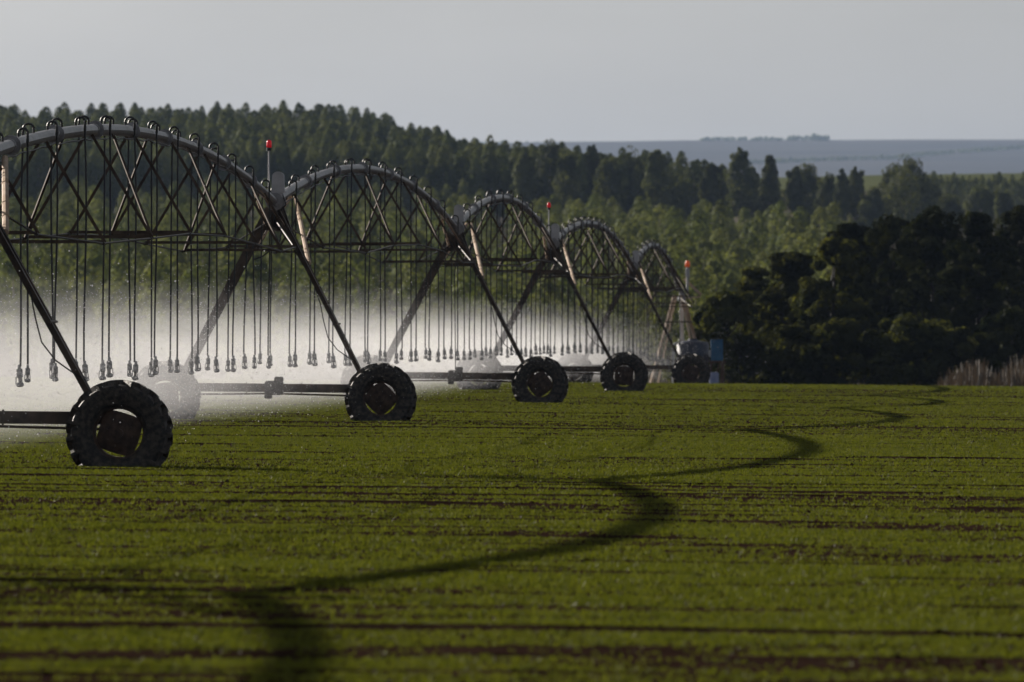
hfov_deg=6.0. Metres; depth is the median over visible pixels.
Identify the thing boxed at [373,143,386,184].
eucalyptus tree
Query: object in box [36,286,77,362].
young tree
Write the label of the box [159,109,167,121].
eucalyptus tree
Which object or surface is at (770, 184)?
tree
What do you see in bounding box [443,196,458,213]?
young tree
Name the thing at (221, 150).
eucalyptus tree
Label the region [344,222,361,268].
young tree
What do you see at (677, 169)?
eucalyptus tree
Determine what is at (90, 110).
eucalyptus tree
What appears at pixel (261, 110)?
eucalyptus tree
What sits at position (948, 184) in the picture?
belt tree
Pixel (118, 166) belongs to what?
eucalyptus tree
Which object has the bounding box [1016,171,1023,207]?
belt tree
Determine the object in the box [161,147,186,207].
eucalyptus tree
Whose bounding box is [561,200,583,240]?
young tree
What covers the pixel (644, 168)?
eucalyptus tree
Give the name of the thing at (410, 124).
eucalyptus tree
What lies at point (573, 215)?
young tree
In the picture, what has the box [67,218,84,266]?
young tree
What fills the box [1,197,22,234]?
young tree
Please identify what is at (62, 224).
young tree
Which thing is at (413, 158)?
eucalyptus tree
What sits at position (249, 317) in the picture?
young tree
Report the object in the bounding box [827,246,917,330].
dark tree
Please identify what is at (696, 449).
crop seedlings
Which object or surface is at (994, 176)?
belt tree
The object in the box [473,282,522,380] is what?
young tree
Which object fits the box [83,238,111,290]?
young tree
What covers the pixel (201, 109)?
eucalyptus tree
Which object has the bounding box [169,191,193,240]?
young tree
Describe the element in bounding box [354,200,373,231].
young tree
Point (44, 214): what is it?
young tree
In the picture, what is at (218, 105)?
eucalyptus tree
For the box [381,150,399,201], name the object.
eucalyptus tree
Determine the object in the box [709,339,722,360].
control cabinet
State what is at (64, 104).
eucalyptus tree
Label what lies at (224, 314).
young tree
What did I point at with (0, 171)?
eucalyptus tree
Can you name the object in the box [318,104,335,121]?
eucalyptus tree
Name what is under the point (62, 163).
eucalyptus tree
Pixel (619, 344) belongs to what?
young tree
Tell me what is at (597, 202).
young tree
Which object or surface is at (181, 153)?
eucalyptus tree
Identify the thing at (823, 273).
young tree
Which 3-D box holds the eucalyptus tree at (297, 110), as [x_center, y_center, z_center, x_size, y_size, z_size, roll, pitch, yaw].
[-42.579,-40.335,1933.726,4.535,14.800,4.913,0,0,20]
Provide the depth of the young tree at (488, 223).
1182.49 m
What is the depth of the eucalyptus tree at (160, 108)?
2000.02 m
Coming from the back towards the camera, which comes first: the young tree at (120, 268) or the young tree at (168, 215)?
the young tree at (168, 215)
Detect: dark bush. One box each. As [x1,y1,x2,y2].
[684,324,741,383]
[723,331,771,383]
[735,324,838,384]
[783,317,898,384]
[846,311,956,384]
[906,326,1011,385]
[974,305,1023,382]
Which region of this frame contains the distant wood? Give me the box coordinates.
[480,133,829,143]
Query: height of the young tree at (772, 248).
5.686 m
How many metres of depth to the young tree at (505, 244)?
987.17 m
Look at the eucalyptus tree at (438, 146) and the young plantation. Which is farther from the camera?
the eucalyptus tree at (438, 146)
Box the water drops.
[0,185,748,447]
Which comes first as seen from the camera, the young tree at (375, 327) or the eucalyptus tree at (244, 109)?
the young tree at (375, 327)
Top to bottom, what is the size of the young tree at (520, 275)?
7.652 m
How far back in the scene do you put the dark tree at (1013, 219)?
461.50 m
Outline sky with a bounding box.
[0,0,1023,142]
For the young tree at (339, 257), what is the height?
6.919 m
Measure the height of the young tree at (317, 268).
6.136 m
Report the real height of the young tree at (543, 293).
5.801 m
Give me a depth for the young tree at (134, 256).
932.41 m
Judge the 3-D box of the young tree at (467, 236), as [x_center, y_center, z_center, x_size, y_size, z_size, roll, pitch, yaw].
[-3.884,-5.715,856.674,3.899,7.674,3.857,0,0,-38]
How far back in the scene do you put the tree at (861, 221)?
1493.49 m
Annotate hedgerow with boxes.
[748,145,1023,163]
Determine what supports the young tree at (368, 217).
on the hills
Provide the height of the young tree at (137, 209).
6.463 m
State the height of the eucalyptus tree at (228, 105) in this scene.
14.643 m
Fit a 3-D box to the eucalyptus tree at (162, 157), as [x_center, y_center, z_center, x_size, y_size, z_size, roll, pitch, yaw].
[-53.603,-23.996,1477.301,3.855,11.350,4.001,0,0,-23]
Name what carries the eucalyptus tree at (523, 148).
on the hills
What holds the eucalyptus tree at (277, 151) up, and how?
on the hills
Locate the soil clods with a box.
[0,380,1023,681]
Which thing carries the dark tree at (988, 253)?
on the hills
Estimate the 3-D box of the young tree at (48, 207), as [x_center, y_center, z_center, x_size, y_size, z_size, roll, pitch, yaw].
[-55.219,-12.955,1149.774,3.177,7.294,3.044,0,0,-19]
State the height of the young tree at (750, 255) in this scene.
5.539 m
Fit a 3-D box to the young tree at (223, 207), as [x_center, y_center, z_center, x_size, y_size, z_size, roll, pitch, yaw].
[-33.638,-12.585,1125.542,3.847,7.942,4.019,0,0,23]
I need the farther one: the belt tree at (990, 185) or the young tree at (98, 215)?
the belt tree at (990, 185)
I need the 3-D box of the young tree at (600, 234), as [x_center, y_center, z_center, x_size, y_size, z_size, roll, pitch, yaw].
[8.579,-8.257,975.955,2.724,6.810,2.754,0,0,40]
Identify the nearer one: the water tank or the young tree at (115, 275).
the water tank
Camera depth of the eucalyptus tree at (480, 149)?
1493.40 m
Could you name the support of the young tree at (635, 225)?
on the hills
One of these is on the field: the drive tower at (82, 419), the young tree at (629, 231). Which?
the drive tower at (82, 419)
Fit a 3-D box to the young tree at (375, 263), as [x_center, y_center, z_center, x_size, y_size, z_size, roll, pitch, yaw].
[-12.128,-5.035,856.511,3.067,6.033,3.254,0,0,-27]
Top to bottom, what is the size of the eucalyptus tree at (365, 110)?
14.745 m
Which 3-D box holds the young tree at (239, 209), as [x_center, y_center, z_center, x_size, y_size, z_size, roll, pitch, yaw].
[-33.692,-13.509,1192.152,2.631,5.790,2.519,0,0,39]
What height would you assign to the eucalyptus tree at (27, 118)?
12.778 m
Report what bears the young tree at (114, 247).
on the hills
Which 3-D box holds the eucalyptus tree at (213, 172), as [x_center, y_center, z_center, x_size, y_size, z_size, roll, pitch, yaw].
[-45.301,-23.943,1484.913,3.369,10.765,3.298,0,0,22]
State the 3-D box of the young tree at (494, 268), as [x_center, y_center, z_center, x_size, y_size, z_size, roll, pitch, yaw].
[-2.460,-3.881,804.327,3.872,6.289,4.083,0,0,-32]
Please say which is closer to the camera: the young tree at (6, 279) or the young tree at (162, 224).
the young tree at (6, 279)
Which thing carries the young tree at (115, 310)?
on the hills
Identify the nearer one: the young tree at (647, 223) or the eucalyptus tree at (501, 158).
the young tree at (647, 223)
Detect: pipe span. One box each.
[0,115,295,386]
[256,158,472,367]
[441,189,569,359]
[539,216,647,355]
[624,239,693,364]
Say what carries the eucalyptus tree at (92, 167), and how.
on the hills
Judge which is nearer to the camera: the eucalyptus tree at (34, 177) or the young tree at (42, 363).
the young tree at (42, 363)
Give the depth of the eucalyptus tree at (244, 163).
1475.84 m
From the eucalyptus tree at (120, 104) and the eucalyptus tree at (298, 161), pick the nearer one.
the eucalyptus tree at (298, 161)
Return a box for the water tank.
[671,338,708,382]
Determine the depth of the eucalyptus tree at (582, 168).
1476.38 m
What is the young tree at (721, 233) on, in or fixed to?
on the hills
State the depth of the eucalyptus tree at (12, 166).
1478.53 m
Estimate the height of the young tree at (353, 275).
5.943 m
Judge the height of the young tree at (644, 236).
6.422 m
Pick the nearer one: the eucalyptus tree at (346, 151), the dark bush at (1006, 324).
the dark bush at (1006, 324)
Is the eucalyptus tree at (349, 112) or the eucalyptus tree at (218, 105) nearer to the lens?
the eucalyptus tree at (349, 112)
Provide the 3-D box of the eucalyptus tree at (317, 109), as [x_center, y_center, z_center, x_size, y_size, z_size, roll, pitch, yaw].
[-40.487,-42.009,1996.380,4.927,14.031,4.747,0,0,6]
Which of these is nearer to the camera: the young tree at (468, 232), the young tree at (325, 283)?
the young tree at (325, 283)
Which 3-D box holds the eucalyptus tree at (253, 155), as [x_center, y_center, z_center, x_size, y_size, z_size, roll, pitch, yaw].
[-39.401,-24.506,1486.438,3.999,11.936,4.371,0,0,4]
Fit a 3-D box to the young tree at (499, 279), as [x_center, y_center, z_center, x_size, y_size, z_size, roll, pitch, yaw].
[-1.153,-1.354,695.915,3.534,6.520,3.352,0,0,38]
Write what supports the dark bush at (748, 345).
on the hills
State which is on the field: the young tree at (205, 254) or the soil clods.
the soil clods
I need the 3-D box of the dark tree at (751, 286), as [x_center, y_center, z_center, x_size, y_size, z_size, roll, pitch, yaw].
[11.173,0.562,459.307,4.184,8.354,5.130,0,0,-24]
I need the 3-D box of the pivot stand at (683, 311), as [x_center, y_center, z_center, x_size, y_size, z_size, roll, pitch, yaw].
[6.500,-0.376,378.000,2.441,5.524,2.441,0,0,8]
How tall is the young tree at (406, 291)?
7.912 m
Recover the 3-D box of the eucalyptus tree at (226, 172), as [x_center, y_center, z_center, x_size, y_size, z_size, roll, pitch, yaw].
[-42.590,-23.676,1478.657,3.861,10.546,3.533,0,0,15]
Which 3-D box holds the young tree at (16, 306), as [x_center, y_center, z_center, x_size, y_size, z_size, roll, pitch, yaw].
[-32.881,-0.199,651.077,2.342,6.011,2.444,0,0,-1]
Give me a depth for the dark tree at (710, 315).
429.75 m
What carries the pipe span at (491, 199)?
attached to the drive tower at (539, 384)
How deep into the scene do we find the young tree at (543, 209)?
1211.32 m
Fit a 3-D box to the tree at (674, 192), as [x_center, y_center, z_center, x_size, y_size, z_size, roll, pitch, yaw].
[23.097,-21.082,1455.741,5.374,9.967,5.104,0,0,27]
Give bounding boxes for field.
[0,378,1023,681]
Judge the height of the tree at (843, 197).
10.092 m
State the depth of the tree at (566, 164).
1442.85 m
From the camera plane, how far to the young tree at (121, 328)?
677.44 m
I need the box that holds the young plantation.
[0,176,671,238]
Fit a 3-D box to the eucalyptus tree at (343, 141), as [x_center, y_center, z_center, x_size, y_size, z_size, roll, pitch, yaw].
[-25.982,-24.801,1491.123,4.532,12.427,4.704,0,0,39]
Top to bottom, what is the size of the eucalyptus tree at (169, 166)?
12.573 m
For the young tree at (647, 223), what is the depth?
1109.15 m
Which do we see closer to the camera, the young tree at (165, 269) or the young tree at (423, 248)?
the young tree at (165, 269)
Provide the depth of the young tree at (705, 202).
1220.33 m
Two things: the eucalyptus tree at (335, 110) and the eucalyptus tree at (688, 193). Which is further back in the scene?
the eucalyptus tree at (335, 110)
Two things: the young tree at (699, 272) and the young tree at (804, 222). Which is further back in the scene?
the young tree at (804, 222)
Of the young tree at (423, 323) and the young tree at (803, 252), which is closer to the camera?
the young tree at (423, 323)
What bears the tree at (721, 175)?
on the hills
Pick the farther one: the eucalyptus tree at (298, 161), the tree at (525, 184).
the eucalyptus tree at (298, 161)
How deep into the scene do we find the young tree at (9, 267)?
721.36 m
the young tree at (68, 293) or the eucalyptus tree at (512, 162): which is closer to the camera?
the young tree at (68, 293)
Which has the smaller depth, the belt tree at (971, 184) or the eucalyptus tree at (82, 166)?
the eucalyptus tree at (82, 166)
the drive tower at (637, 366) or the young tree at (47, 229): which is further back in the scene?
the young tree at (47, 229)
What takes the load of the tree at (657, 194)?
on the hills
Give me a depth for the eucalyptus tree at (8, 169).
1483.27 m
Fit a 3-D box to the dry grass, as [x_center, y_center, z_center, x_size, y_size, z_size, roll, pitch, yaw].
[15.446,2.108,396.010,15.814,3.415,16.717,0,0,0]
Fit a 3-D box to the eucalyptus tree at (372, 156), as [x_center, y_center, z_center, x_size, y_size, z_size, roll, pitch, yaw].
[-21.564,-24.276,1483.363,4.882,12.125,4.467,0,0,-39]
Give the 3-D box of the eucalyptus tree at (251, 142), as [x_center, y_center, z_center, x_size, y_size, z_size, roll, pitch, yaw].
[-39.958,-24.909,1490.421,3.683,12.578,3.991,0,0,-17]
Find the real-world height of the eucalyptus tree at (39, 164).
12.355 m
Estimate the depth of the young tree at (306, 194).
1273.61 m
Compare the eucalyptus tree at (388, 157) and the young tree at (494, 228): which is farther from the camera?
the eucalyptus tree at (388, 157)
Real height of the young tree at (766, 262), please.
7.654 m
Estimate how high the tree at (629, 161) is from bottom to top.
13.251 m
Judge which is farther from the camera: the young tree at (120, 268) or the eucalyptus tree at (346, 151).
the eucalyptus tree at (346, 151)
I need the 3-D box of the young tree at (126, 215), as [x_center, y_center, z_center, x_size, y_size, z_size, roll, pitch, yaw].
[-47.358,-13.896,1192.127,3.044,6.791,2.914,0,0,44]
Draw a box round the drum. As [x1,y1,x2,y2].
[709,372,718,383]
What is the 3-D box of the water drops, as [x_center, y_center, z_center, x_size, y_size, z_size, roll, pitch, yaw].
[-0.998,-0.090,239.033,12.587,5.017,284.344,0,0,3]
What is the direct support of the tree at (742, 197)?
on the hills
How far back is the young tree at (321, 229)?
1073.10 m
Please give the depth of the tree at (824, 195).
1474.96 m
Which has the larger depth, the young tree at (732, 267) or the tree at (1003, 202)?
the tree at (1003, 202)
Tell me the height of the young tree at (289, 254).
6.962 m
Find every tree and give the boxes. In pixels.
[0,154,16,201]
[0,155,2,188]
[0,202,18,257]
[0,235,37,297]
[0,243,5,278]
[0,255,32,344]
[0,259,22,300]
[0,277,3,321]
[0,287,9,328]
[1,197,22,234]
[1,250,37,320]
[5,202,25,256]
[5,294,38,368]
[8,153,24,207]
[10,245,38,282]
[12,104,20,118]
[12,146,36,203]
[12,236,35,269]
[17,198,35,244]
[18,110,28,120]
[22,272,73,377]
[24,115,30,131]
[25,245,67,321]
[29,143,49,201]
[29,202,55,267]
[32,220,66,270]
[34,202,55,244]
[34,244,61,282]
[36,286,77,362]
[38,194,55,226]
[41,280,72,333]
[43,106,52,119]
[45,261,70,297]
[46,148,67,208]
[49,145,69,209]
[53,106,61,118]
[53,200,84,243]
[53,219,70,267]
[53,222,84,291]
[54,143,76,196]
[58,102,70,111]
[62,296,103,377]
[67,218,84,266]
[68,150,90,198]
[68,198,93,245]
[68,244,116,336]
[71,238,92,277]
[72,257,110,304]
[75,110,83,121]
[77,280,101,345]
[80,145,93,183]
[81,220,123,276]
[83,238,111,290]
[84,102,96,120]
[84,141,111,206]
[84,145,108,210]
[87,185,108,230]
[90,209,108,255]
[90,295,127,357]
[91,103,108,122]
[91,277,153,377]
[101,139,125,210]
[101,219,132,277]
[105,207,116,222]
[107,141,131,207]
[110,244,136,317]
[111,260,126,305]
[114,102,127,122]
[117,201,137,242]
[118,205,141,251]
[120,196,143,230]
[122,141,144,195]
[123,219,134,261]
[126,102,140,122]
[126,240,159,318]
[130,238,144,288]
[130,245,154,304]
[133,254,176,345]
[134,155,153,207]
[137,205,152,230]
[137,279,161,325]
[140,107,145,119]
[142,147,154,204]
[142,209,155,230]
[142,214,165,251]
[142,290,175,360]
[146,277,200,363]
[148,147,174,213]
[150,221,186,263]
[150,270,176,322]
[154,237,186,286]
[156,106,162,114]
[157,212,188,265]
[158,146,180,197]
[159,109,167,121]
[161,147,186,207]
[162,103,172,117]
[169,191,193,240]
[169,240,196,305]
[173,149,188,199]
[173,265,226,349]
[176,108,190,136]
[178,218,187,252]
[181,153,206,204]
[181,294,220,378]
[185,107,191,133]
[185,200,205,245]
[185,232,222,279]
[187,157,208,212]
[187,215,215,264]
[194,266,213,323]
[195,111,207,126]
[195,220,225,278]
[199,105,205,121]
[206,269,237,332]
[208,150,220,197]
[211,143,227,187]
[211,199,234,245]
[211,267,231,328]
[213,101,221,111]
[214,297,242,359]
[215,238,244,297]
[215,296,266,379]
[220,151,239,189]
[221,186,245,227]
[221,222,245,275]
[222,147,230,179]
[223,103,234,132]
[226,194,251,227]
[231,208,245,231]
[232,151,253,207]
[232,278,253,332]
[234,108,244,126]
[235,254,283,347]
[236,211,250,231]
[237,234,262,282]
[239,257,273,320]
[240,102,251,121]
[245,143,263,216]
[246,138,260,208]
[251,217,275,256]
[255,144,280,199]
[257,248,299,325]
[258,106,269,114]
[258,151,274,200]
[261,283,311,379]
[262,231,287,286]
[270,139,290,185]
[278,100,287,108]
[280,148,295,210]
[280,205,307,264]
[283,237,311,304]
[285,151,307,199]
[289,230,327,303]
[291,269,323,333]
[293,102,304,130]
[294,142,316,194]
[296,145,324,198]
[296,204,328,260]
[296,261,328,327]
[296,261,361,355]
[297,200,325,237]
[302,189,319,212]
[302,191,328,240]
[312,103,321,120]
[317,239,335,290]
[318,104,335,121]
[322,236,347,261]
[323,248,353,316]
[324,150,339,194]
[324,192,344,240]
[324,208,356,253]
[325,198,362,255]
[328,198,368,247]
[329,307,375,375]
[330,253,357,298]
[332,105,338,115]
[334,104,345,119]
[334,139,350,157]
[336,111,349,132]
[336,147,346,189]
[337,140,361,197]
[338,246,381,334]
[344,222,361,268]
[347,106,355,118]
[347,106,361,133]
[348,143,368,197]
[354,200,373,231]
[357,218,382,277]
[359,209,386,261]
[359,251,391,307]
[360,143,381,206]
[362,193,382,241]
[363,107,372,122]
[369,112,376,135]
[369,287,395,357]
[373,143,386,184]
[373,211,409,283]
[375,146,399,211]
[376,275,447,379]
[380,113,391,121]
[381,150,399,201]
[383,115,396,131]
[388,245,420,296]
[392,251,434,321]
[393,143,405,212]
[394,208,414,248]
[399,148,424,218]
[402,232,434,275]
[403,231,432,281]
[407,123,416,133]
[408,288,449,350]
[413,195,437,243]
[417,279,463,379]
[423,215,439,262]
[425,155,440,192]
[428,216,459,280]
[431,144,449,196]
[431,146,458,204]
[432,262,455,320]
[434,206,459,259]
[439,251,459,305]
[440,221,480,258]
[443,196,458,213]
[445,251,494,340]
[445,268,487,352]
[447,154,459,205]
[447,234,485,294]
[450,150,468,207]
[452,262,469,324]
[458,194,480,225]
[464,219,485,267]
[466,148,487,220]
[467,157,486,201]
[472,257,500,315]
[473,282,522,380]
[475,277,519,353]
[477,145,482,216]
[477,208,500,252]
[479,149,502,218]
[481,145,490,217]
[483,223,501,256]
[487,248,515,307]
[488,147,511,223]
[495,158,512,220]
[501,238,517,278]
[503,243,541,307]
[503,248,533,298]
[503,297,542,373]
[504,194,529,246]
[506,147,520,193]
[510,150,542,215]
[512,146,528,180]
[517,213,537,247]
[517,219,542,250]
[518,281,545,354]
[527,245,553,297]
[528,196,558,235]
[529,149,539,197]
[529,199,539,235]
[529,275,570,359]
[530,268,554,318]
[533,138,564,222]
[533,227,552,267]
[538,213,564,267]
[541,278,584,357]
[551,147,581,220]
[552,282,578,338]
[556,245,578,307]
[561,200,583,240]
[564,198,588,247]
[565,208,590,271]
[572,153,590,217]
[572,246,614,336]
[579,246,611,315]
[581,144,600,213]
[582,209,613,262]
[582,229,609,279]
[584,193,617,226]
[592,157,624,218]
[595,154,607,204]
[597,205,613,245]
[601,208,613,246]
[601,266,639,331]
[601,293,635,355]
[612,213,632,259]
[612,221,643,268]
[614,156,635,225]
[616,269,638,324]
[619,145,643,218]
[619,174,631,211]
[624,259,665,350]
[626,208,643,227]
[627,166,647,208]
[629,165,646,216]
[629,219,642,251]
[630,196,648,232]
[630,227,654,272]
[633,209,666,255]
[639,160,652,205]
[640,225,659,268]
[641,149,673,219]
[643,293,686,382]
[646,203,670,242]
[651,168,683,225]
[654,280,677,338]
[656,246,687,298]
[657,218,684,248]
[658,218,686,276]
[660,206,682,242]
[661,282,701,342]
[665,228,703,281]
[669,280,711,346]
[670,160,689,210]
[674,208,689,247]
[677,161,703,226]
[679,169,694,221]
[679,255,711,314]
[684,208,714,259]
[684,265,715,338]
[689,208,710,250]
[690,199,718,248]
[691,290,755,380]
[694,236,717,283]
[697,159,708,203]
[697,164,723,223]
[701,235,726,288]
[704,250,732,294]
[707,200,734,252]
[707,228,732,268]
[717,163,732,221]
[717,271,739,331]
[719,282,735,330]
[720,207,738,243]
[720,256,741,290]
[722,238,750,285]
[723,147,759,225]
[724,223,740,256]
[729,265,785,336]
[736,207,752,246]
[738,247,755,267]
[740,222,754,248]
[740,262,763,303]
[742,166,761,220]
[744,234,761,262]
[747,251,841,382]
[748,210,769,259]
[748,217,764,250]
[750,186,787,223]
[753,252,768,283]
[754,286,839,349]
[756,259,776,319]
[757,155,783,223]
[761,243,778,264]
[763,204,786,248]
[764,231,786,260]
[765,200,789,250]
[773,225,795,251]
[781,216,814,252]
[782,166,806,227]
[782,236,880,383]
[784,206,815,235]
[785,236,820,280]
[795,219,808,236]
[798,203,834,229]
[798,228,821,276]
[799,163,822,209]
[799,249,818,277]
[802,207,834,243]
[813,172,835,226]
[814,220,838,243]
[818,202,845,234]
[819,265,831,278]
[823,222,888,328]
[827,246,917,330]
[832,168,853,220]
[840,214,944,375]
[847,166,865,220]
[847,216,867,225]
[848,217,856,246]
[857,186,890,228]
[875,205,1008,369]
[877,162,911,219]
[878,154,942,222]
[911,179,942,213]
[914,256,1010,340]
[929,211,1023,347]
[930,171,942,195]
[934,193,964,225]
[938,174,946,195]
[941,176,953,199]
[946,172,961,204]
[958,175,969,210]
[963,184,995,220]
[964,175,974,200]
[964,205,1023,366]
[972,176,978,189]
[977,174,985,184]
[985,178,994,194]
[991,174,999,194]
[992,190,1014,229]
[994,171,1005,191]
[1000,177,1011,197]
[1005,174,1020,205]
[1014,179,1022,205]
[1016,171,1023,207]
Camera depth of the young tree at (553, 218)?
1054.89 m
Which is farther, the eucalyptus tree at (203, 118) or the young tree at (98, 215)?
the eucalyptus tree at (203, 118)
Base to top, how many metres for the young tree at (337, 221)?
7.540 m
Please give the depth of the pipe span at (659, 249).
349.32 m
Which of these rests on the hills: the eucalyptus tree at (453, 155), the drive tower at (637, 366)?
the eucalyptus tree at (453, 155)
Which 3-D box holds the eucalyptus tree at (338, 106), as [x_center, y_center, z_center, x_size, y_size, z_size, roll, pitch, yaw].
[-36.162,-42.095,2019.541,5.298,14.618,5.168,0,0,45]
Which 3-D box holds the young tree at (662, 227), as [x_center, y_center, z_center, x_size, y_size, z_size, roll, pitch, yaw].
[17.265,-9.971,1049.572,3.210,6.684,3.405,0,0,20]
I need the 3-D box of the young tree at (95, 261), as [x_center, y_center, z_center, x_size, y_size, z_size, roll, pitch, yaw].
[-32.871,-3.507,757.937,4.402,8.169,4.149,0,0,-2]
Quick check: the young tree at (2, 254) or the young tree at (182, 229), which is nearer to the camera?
the young tree at (2, 254)
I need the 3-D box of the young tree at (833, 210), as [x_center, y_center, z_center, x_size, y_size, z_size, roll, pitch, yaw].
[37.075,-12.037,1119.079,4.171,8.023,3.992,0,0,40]
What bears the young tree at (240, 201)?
on the hills
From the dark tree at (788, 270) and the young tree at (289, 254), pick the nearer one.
the dark tree at (788, 270)
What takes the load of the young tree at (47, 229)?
on the hills
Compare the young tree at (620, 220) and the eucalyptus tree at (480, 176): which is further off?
the eucalyptus tree at (480, 176)
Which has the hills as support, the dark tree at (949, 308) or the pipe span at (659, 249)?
the dark tree at (949, 308)
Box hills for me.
[0,140,1023,382]
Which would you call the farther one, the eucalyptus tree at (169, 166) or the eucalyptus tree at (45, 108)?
the eucalyptus tree at (45, 108)
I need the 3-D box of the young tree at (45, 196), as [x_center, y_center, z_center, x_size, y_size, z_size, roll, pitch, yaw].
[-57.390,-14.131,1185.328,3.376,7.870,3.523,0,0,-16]
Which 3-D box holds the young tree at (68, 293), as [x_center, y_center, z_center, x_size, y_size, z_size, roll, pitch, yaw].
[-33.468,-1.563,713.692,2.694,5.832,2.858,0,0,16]
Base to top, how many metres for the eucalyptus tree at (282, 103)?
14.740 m
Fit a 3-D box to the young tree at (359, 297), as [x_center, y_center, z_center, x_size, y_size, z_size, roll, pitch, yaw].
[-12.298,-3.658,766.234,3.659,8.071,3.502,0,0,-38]
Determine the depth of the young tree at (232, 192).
1282.09 m
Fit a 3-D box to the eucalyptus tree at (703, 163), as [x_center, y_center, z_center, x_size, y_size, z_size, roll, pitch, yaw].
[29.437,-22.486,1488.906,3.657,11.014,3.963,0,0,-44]
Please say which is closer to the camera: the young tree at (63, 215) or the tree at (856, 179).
the young tree at (63, 215)
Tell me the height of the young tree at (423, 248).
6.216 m
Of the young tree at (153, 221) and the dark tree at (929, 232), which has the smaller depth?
the dark tree at (929, 232)
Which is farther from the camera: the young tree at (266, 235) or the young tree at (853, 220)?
the young tree at (853, 220)
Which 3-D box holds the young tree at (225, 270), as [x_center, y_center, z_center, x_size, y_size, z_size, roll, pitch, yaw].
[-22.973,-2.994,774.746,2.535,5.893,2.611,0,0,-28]
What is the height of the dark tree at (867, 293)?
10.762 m
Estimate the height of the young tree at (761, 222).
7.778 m
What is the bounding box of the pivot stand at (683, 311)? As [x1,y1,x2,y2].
[649,261,701,382]
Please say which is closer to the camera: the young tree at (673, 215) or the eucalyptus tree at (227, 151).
the young tree at (673, 215)
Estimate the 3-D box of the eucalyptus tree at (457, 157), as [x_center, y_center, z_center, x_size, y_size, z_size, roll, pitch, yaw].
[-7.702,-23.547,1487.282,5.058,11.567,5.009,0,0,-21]
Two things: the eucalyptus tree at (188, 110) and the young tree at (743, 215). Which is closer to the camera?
the young tree at (743, 215)
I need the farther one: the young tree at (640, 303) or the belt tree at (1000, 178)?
the belt tree at (1000, 178)
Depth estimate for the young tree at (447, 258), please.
870.81 m
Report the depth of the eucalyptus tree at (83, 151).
1488.28 m
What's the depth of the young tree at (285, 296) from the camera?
621.78 m
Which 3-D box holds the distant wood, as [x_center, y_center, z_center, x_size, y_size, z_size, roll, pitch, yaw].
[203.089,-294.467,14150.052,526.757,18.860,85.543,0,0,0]
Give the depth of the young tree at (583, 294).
751.91 m
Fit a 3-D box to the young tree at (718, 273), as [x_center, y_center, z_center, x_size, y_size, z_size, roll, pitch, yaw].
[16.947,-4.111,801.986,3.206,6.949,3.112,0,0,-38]
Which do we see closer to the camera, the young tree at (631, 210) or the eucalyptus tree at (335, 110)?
the young tree at (631, 210)
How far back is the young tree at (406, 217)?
1190.30 m
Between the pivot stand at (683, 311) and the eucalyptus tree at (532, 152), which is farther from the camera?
the eucalyptus tree at (532, 152)
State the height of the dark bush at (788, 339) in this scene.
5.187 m
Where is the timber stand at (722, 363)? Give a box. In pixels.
[709,361,725,383]
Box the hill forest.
[0,105,688,225]
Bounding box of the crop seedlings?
[0,377,1023,681]
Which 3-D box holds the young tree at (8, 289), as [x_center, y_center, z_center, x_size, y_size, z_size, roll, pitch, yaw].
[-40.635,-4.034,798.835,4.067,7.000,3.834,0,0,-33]
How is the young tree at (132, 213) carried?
on the hills
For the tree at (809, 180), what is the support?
on the hills
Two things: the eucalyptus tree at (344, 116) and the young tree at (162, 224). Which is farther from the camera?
the eucalyptus tree at (344, 116)
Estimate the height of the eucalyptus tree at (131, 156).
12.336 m
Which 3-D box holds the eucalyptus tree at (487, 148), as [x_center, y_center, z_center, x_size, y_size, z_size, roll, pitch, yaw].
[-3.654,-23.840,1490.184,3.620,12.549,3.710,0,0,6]
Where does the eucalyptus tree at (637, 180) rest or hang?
on the hills
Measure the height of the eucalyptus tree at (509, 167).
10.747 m
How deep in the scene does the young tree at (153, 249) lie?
848.86 m
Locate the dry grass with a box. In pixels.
[720,353,1023,386]
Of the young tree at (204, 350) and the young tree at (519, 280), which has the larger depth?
the young tree at (519, 280)
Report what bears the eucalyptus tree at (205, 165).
on the hills
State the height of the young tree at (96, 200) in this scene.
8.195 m
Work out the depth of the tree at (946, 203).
1453.79 m
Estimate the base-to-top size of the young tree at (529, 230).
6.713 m
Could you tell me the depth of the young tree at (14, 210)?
1102.65 m
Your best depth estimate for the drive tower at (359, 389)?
175.49 m
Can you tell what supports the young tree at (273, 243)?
on the hills
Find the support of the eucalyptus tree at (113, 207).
on the hills
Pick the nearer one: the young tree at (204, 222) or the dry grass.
the dry grass
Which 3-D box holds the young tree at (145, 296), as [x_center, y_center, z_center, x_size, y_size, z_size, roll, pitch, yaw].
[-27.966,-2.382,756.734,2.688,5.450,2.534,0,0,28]
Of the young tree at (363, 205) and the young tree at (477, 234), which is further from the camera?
the young tree at (363, 205)
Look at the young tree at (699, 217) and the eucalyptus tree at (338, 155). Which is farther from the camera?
the eucalyptus tree at (338, 155)
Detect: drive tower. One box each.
[0,155,172,466]
[133,140,416,420]
[340,205,568,402]
[457,202,647,390]
[558,250,709,383]
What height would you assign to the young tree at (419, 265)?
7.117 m
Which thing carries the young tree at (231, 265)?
on the hills
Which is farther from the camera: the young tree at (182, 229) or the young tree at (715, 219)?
the young tree at (715, 219)
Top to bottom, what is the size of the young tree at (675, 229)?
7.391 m
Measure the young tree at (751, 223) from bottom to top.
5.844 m
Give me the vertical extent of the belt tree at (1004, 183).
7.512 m
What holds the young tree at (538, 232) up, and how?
on the hills
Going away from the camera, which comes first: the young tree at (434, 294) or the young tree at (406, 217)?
the young tree at (434, 294)
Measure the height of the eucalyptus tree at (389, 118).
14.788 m
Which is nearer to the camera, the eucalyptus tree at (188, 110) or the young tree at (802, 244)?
the young tree at (802, 244)
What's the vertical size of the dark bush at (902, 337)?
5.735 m

